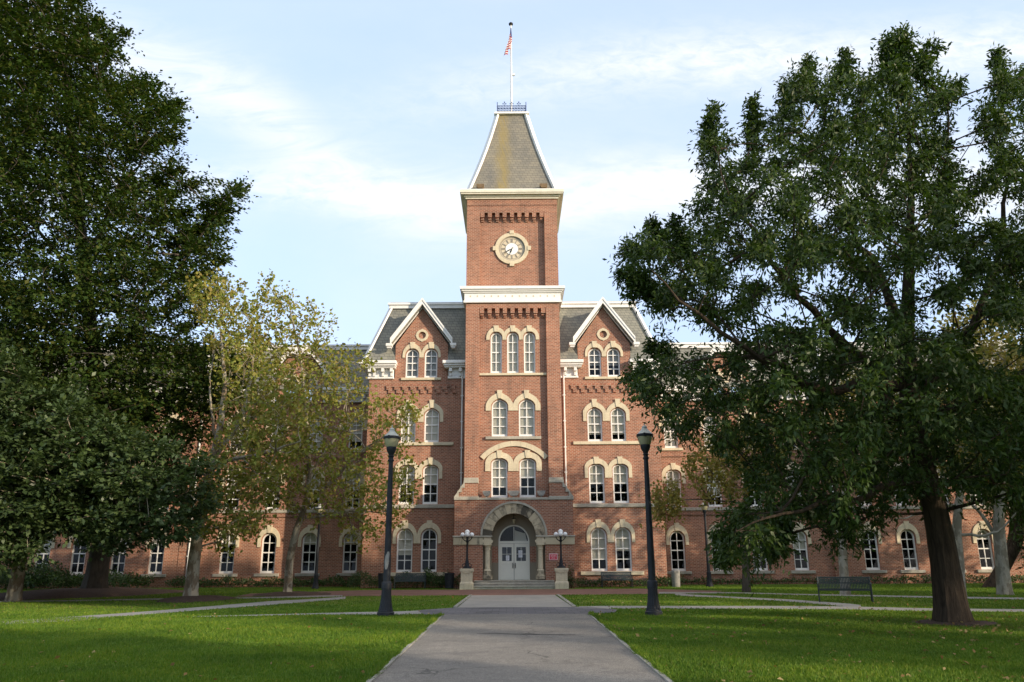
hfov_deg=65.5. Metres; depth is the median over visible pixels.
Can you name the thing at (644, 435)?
street lamp
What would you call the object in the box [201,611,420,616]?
side path
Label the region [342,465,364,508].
window
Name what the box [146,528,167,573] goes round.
window
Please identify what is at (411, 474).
window
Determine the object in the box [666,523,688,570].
window
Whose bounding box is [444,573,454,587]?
litter bin
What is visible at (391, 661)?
kerb
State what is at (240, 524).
sycamore tree
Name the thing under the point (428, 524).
window
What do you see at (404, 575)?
park bench
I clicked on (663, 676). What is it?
kerb
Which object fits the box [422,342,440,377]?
window
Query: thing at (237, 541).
window
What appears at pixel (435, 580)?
shrub
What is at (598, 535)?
window
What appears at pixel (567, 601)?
kerb
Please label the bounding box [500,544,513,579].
door
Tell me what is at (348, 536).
window
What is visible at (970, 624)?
mulch bed
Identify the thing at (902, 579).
ground plants
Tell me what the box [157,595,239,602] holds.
mulch bed
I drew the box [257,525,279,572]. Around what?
window
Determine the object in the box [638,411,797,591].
young sycamore
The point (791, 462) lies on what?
window
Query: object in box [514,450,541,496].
window
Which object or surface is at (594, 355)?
window
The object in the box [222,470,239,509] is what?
window
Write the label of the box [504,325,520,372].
window
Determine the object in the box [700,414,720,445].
window
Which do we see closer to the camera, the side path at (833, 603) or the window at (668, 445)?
the side path at (833, 603)
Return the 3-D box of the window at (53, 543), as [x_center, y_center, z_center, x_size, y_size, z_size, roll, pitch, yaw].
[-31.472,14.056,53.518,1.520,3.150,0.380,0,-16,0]
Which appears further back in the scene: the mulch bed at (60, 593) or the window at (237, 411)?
the window at (237, 411)
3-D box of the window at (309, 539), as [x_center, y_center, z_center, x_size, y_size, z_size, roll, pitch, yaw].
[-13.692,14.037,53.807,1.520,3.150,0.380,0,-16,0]
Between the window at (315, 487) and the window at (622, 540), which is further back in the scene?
the window at (315, 487)
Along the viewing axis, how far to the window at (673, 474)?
55.08 m
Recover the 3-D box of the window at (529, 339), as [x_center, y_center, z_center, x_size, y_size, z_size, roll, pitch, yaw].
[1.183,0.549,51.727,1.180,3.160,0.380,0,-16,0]
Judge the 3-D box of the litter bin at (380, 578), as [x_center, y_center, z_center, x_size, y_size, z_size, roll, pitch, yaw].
[-7.670,14.214,47.230,0.600,0.855,0.600,0,-16,0]
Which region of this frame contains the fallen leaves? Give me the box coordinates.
[1,592,1023,681]
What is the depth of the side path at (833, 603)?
30.53 m
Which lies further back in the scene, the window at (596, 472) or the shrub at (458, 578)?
the window at (596, 472)
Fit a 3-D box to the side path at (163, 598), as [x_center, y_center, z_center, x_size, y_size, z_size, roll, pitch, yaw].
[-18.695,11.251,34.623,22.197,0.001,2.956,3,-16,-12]
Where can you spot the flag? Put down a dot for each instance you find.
(509, 44)
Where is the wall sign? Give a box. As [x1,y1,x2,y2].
[549,553,557,559]
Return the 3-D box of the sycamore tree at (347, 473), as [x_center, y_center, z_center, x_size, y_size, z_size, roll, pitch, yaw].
[-9.818,4.142,41.380,11.259,17.545,8.909,0,-16,0]
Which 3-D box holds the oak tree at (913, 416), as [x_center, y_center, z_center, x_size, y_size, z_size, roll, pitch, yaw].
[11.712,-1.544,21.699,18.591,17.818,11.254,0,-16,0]
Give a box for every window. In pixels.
[35,531,55,565]
[67,536,90,573]
[110,529,129,573]
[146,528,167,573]
[161,412,181,445]
[216,525,238,573]
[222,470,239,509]
[226,411,245,448]
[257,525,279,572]
[264,465,284,508]
[298,525,320,572]
[301,465,324,508]
[304,416,327,449]
[339,524,361,572]
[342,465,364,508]
[344,409,367,449]
[392,520,416,571]
[395,459,418,503]
[397,400,419,441]
[402,342,421,377]
[417,520,440,571]
[418,457,441,503]
[420,400,442,441]
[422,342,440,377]
[485,450,513,497]
[486,325,503,372]
[486,390,512,435]
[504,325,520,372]
[513,390,540,435]
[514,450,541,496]
[521,325,538,372]
[583,399,606,440]
[585,341,603,376]
[585,457,608,502]
[587,519,610,570]
[604,341,622,375]
[606,399,629,440]
[608,456,631,502]
[611,519,634,570]
[659,415,679,447]
[662,463,685,506]
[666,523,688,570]
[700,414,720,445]
[702,465,723,506]
[707,523,724,570]
[749,536,767,570]
[785,462,800,495]
[790,522,811,569]
[859,521,881,569]
[896,521,919,569]
[972,521,993,568]
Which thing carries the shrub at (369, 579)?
on the ground at (620, 603)
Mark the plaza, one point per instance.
(493, 592)
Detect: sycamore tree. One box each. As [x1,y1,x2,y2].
[172,260,317,595]
[224,268,430,591]
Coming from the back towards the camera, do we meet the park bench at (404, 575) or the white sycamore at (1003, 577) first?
the park bench at (404, 575)
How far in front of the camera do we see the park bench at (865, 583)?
29.52 m
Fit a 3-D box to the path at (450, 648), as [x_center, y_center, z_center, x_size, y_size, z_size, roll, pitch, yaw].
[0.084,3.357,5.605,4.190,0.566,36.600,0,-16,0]
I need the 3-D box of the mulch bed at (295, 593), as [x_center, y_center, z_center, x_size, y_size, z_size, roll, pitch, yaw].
[-10.798,12.460,39.349,4.009,0.162,5.450,0,-16,0]
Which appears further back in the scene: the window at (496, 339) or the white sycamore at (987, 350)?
the window at (496, 339)
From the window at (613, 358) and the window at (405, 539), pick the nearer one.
the window at (405, 539)
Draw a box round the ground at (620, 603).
[0,583,1023,681]
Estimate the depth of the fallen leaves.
17.44 m
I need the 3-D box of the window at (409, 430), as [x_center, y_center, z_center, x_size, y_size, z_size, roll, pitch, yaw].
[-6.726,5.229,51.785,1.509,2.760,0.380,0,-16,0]
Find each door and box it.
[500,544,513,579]
[514,543,527,579]
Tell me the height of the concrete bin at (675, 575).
1.040 m
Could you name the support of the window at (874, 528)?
in the university hall
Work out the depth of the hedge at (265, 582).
51.73 m
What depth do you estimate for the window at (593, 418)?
51.85 m
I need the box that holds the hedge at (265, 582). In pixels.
[164,574,360,587]
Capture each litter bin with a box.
[378,573,382,587]
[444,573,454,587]
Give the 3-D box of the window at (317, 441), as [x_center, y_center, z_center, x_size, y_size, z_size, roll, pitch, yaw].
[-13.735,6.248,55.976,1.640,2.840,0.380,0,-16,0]
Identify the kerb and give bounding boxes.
[366,616,441,681]
[453,595,471,607]
[556,594,575,606]
[589,615,673,681]
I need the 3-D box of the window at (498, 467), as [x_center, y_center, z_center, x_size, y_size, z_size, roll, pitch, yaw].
[-0.784,8.277,49.578,1.759,2.900,0.380,0,-16,0]
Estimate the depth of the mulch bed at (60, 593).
38.77 m
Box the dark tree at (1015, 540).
[947,363,1023,587]
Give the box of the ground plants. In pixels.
[669,573,1023,584]
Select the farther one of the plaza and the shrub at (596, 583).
the shrub at (596, 583)
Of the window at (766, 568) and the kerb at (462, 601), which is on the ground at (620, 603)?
the kerb at (462, 601)
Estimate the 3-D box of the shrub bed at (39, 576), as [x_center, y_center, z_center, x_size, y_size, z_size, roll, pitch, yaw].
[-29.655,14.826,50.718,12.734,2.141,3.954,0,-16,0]
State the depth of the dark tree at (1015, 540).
44.52 m
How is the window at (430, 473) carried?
in the university hall
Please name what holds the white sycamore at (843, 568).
on the ground at (620, 603)
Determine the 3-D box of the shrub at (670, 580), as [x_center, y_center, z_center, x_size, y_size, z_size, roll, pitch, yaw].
[9.421,14.810,49.414,2.309,0.917,2.221,0,-16,0]
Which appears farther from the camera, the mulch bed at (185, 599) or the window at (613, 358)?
the window at (613, 358)
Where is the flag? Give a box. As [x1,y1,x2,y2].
[504,29,511,54]
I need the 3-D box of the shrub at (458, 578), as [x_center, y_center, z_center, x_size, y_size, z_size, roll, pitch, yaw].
[-3.212,14.115,46.812,0.679,0.978,0.376,0,-16,0]
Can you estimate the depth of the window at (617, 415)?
51.85 m
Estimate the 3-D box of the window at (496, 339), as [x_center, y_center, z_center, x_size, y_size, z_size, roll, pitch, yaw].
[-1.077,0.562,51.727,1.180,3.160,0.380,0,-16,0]
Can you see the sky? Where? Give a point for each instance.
(358, 127)
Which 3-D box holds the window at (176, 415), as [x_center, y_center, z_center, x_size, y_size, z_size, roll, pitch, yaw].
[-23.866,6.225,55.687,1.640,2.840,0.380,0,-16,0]
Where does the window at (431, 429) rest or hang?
in the university hall
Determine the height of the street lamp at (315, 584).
5.226 m
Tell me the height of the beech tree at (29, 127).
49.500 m
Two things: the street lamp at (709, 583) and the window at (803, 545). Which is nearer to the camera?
the street lamp at (709, 583)
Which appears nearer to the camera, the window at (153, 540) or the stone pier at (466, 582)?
the stone pier at (466, 582)
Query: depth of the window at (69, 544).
53.44 m
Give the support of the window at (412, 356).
in the university hall
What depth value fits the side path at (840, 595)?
34.65 m
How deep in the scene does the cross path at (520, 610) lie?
25.03 m
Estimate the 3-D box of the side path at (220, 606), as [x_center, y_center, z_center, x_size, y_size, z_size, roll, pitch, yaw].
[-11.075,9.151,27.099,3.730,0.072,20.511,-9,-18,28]
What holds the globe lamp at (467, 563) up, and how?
on the stone pier at (466, 582)
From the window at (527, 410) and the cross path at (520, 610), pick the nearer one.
the cross path at (520, 610)
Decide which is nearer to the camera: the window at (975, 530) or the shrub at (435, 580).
the shrub at (435, 580)
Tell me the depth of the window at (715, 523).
53.89 m
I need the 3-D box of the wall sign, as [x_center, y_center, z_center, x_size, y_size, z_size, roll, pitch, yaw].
[2.452,12.806,47.270,0.500,0.380,0.046,0,-16,0]
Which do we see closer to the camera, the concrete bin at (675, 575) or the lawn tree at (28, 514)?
the lawn tree at (28, 514)
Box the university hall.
[0,22,1023,588]
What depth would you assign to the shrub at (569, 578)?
46.73 m
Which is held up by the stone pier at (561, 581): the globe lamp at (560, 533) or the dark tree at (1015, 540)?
the globe lamp at (560, 533)
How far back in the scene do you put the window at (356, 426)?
56.05 m
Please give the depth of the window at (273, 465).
54.89 m
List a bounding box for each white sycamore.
[826,364,901,594]
[896,298,1023,596]
[964,331,1023,594]
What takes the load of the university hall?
on the ground at (620, 603)
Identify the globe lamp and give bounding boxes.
[461,530,473,568]
[554,529,566,567]
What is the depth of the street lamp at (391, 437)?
23.56 m
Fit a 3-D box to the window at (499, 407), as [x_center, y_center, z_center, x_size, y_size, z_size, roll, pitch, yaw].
[-0.795,4.606,50.600,1.739,2.960,0.380,0,-16,0]
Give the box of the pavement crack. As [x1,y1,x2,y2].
[477,633,569,634]
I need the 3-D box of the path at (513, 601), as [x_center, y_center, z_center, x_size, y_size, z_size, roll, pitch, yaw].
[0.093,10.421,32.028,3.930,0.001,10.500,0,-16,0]
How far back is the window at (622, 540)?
49.82 m
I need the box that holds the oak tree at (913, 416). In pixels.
[603,20,1023,622]
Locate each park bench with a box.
[394,573,425,588]
[601,572,632,587]
[816,577,873,601]
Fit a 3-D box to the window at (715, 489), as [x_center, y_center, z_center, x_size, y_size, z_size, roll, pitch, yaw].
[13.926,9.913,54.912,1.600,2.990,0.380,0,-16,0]
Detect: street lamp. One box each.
[311,504,323,588]
[377,425,400,616]
[636,424,662,615]
[701,503,713,586]
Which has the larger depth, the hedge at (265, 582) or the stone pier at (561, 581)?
the hedge at (265, 582)
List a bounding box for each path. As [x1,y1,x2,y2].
[0,595,341,601]
[1,596,345,623]
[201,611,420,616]
[373,614,665,681]
[417,607,616,614]
[459,595,571,606]
[579,606,1023,611]
[659,592,1023,598]
[675,593,860,606]
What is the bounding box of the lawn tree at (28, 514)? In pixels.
[0,333,228,600]
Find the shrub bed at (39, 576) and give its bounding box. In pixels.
[0,557,155,589]
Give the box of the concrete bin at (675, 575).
[671,569,679,586]
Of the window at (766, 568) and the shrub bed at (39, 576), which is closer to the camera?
the shrub bed at (39, 576)
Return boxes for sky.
[0,0,1023,399]
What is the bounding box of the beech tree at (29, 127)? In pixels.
[0,0,258,588]
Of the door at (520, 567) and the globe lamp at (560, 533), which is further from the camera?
the door at (520, 567)
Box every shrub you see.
[348,571,393,588]
[391,566,448,587]
[453,573,460,588]
[568,564,582,587]
[576,576,668,586]
[656,573,684,585]
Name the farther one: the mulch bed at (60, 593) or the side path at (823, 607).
the mulch bed at (60, 593)
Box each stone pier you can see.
[460,568,473,589]
[554,568,568,588]
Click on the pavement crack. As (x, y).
(534, 634)
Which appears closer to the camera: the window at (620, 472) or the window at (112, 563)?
the window at (620, 472)
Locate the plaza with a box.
[235,589,719,596]
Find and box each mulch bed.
[0,587,183,600]
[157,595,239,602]
[253,591,330,596]
[914,619,997,626]
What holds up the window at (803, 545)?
in the university hall
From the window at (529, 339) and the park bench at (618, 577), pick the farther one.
the window at (529, 339)
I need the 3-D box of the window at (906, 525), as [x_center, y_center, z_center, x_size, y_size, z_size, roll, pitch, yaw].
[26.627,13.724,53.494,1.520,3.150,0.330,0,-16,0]
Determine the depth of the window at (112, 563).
53.36 m

